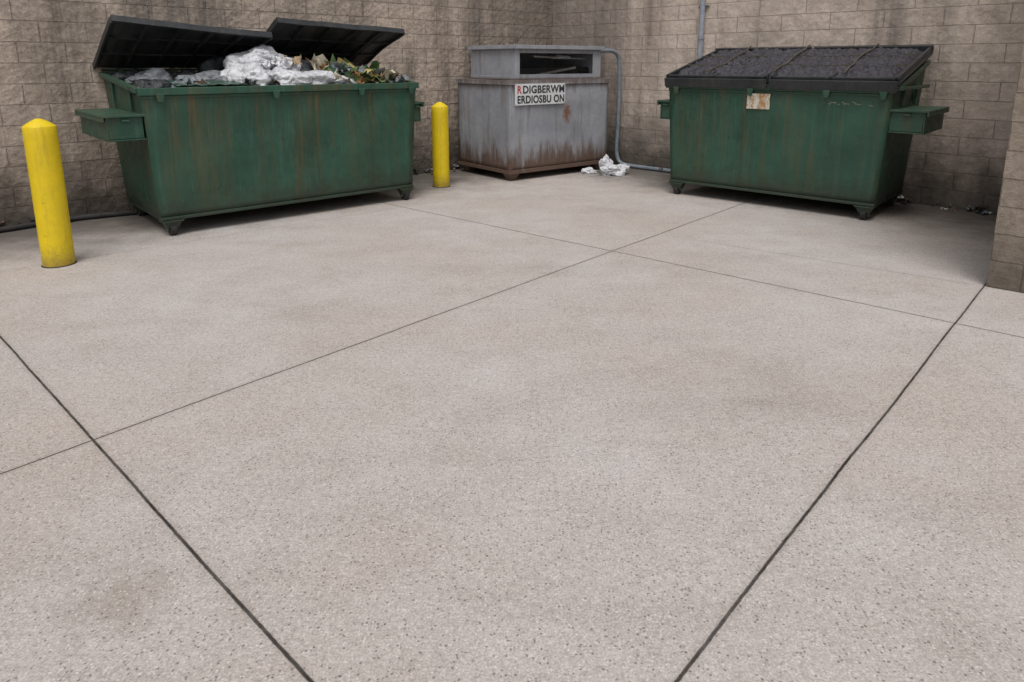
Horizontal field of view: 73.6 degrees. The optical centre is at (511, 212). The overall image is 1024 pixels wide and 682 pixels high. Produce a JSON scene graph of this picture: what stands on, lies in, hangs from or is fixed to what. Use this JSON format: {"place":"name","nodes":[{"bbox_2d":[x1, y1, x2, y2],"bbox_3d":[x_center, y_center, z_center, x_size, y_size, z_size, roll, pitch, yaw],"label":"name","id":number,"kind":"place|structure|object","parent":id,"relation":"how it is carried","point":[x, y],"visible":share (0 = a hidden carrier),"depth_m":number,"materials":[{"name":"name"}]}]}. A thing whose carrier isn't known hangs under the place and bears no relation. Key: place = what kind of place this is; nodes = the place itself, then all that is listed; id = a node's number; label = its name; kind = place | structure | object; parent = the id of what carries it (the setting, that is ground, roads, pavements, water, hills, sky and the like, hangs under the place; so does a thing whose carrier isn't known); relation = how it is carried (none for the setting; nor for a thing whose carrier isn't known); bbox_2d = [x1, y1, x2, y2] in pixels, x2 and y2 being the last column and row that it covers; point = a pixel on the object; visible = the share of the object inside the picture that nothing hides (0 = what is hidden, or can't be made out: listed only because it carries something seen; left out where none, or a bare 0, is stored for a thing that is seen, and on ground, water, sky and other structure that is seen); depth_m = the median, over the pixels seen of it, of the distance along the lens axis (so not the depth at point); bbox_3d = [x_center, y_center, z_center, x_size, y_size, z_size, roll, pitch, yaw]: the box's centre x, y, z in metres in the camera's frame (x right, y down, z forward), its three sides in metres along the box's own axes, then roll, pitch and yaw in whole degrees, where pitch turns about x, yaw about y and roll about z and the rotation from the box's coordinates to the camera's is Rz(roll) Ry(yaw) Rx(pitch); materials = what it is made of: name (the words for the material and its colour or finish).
{"place":"outdoors","nodes":[
{"label":"outdoors","id":0,"kind":"place"},
{"bbox_2d":[0,165,1023,681],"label":"ground","id":1,"kind":"structure","parent":0,"point":[566,425],"depth_m":2.95,"materials":[{"name":"concrete"}]},
{"bbox_2d":[21,118,76,267],"bbox_3d":[-3.690,-0.154,5.452,0.250,1.179,0.250,0,12,0],"label":"bollard","id":2,"kind":"object","parent":1,"relation":"on","point":[47,182],"visible":1,"depth_m":5.38,"materials":[{"name":"yellow metal"}]},
{"bbox_2d":[0,210,146,232],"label":"rubber hose","id":3,"kind":"object","parent":1,"relation":"on","point":[74,218],"visible":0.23,"depth_m":7.11,"materials":[{"name":"black rubber"}]},
{"bbox_2d":[0,164,459,231],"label":"litter","id":4,"kind":"object","parent":1,"relation":"on","point":[33,218],"visible":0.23,"depth_m":9.97,"materials":[{"name":"plastic"}]},
{"bbox_2d":[74,15,423,234],"bbox_3d":[-2.755,-1.074,7.562,3.406,2.077,1.549,-11,16,-40],"label":"dumpster","id":5,"kind":"object","parent":1,"relation":"on","point":[186,152],"visible":0.88,"depth_m":6.99,"materials":[{"name":"green paint"}]},
{"bbox_2d":[109,44,409,94],"bbox_3d":[-2.674,-1.539,7.482,2.982,0.568,1.417,-11,16,-40],"label":"garbage pile","id":6,"kind":"object","parent":5,"relation":"in","point":[262,65],"visible":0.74,"depth_m":7.05,"materials":[{"name":"grey plastic"}]},
{"bbox_2d":[0,0,552,226],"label":"block courses","id":7,"kind":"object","parent":1,"relation":"on","point":[48,51],"depth_m":7.32,"materials":[{"name":"beige concrete"}]},
{"bbox_2d":[431,102,449,187],"bbox_3d":[-0.938,-0.886,8.977,0.240,1.109,0.240,0,12,0],"label":"bollard","id":8,"kind":"object","parent":1,"relation":"on","point":[440,141],"visible":1,"depth_m":8.89,"materials":[{"name":"yellow metal"}]},
{"bbox_2d":[455,45,610,180],"bbox_3d":[0.331,-1.549,10.293,1.940,1.842,1.320,-9,15,-37],"label":"oil recycling bin","id":9,"kind":"object","parent":1,"relation":"on","point":[527,108],"visible":0.98,"depth_m":9.78,"materials":[{"name":"grey metal"}]},
{"bbox_2d":[585,49,669,172],"bbox_3d":[1.850,-1.551,10.351,1.446,1.809,0.594,4,13,16],"label":"drain hose","id":10,"kind":"object","parent":9,"relation":"attached to","point":[617,54],"visible":0.85,"depth_m":10.59,"materials":[{"name":"grey plastic"}]},
{"bbox_2d":[581,167,596,173],"bbox_3d":[1.150,-0.621,10.146,0.256,0.098,0.130,-1,12,-5],"label":"plastic bag","id":11,"kind":"object","parent":1,"relation":"on","point":[589,170],"visible":1,"depth_m":10.11,"materials":[{"name":"white plastic"}]},
{"bbox_2d":[599,154,612,172],"bbox_3d":[1.398,-0.723,10.178,0.228,0.295,0.266,0,12,-2],"label":"plastic bag","id":12,"kind":"object","parent":1,"relation":"on","point":[605,160],"visible":0.49,"depth_m":10.09,"materials":[{"name":"white plastic"}]},
{"bbox_2d":[600,163,629,176],"bbox_3d":[1.503,-0.619,10.009,0.337,0.172,0.440,8,15,34],"label":"plastic bag","id":13,"kind":"object","parent":1,"relation":"on","point":[619,170],"visible":1,"depth_m":9.90,"materials":[{"name":"white plastic"}]},
{"bbox_2d":[552,0,1023,213],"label":"block courses","id":14,"kind":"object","parent":1,"relation":"on","point":[971,76],"depth_m":8.06,"materials":[{"name":"beige concrete"}]},
{"bbox_2d":[697,0,709,58],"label":"conduit pipe","id":15,"kind":"object","parent":14,"relation":"attached to","point":[702,6],"visible":0.49,"depth_m":9.49,"materials":[{"name":"metal"}]},
{"bbox_2d":[657,43,949,219],"bbox_3d":[3.316,-1.043,8.021,2.970,1.820,1.404,11,16,41],"label":"dumpster","id":16,"kind":"object","parent":1,"relation":"on","point":[840,124],"visible":1,"depth_m":7.50,"materials":[{"name":"green paint"}]},
{"bbox_2d":[616,163,996,214],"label":"litter","id":17,"kind":"object","parent":1,"relation":"on","point":[981,210],"visible":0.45,"depth_m":7.61,"materials":[{"name":"grey plastic"}]},
{"bbox_2d":[986,44,1023,292],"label":"block courses","id":18,"kind":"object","parent":1,"relation":"on","point":[1006,269],"depth_m":4.84,"materials":[{"name":"beige concrete"}]}
]}

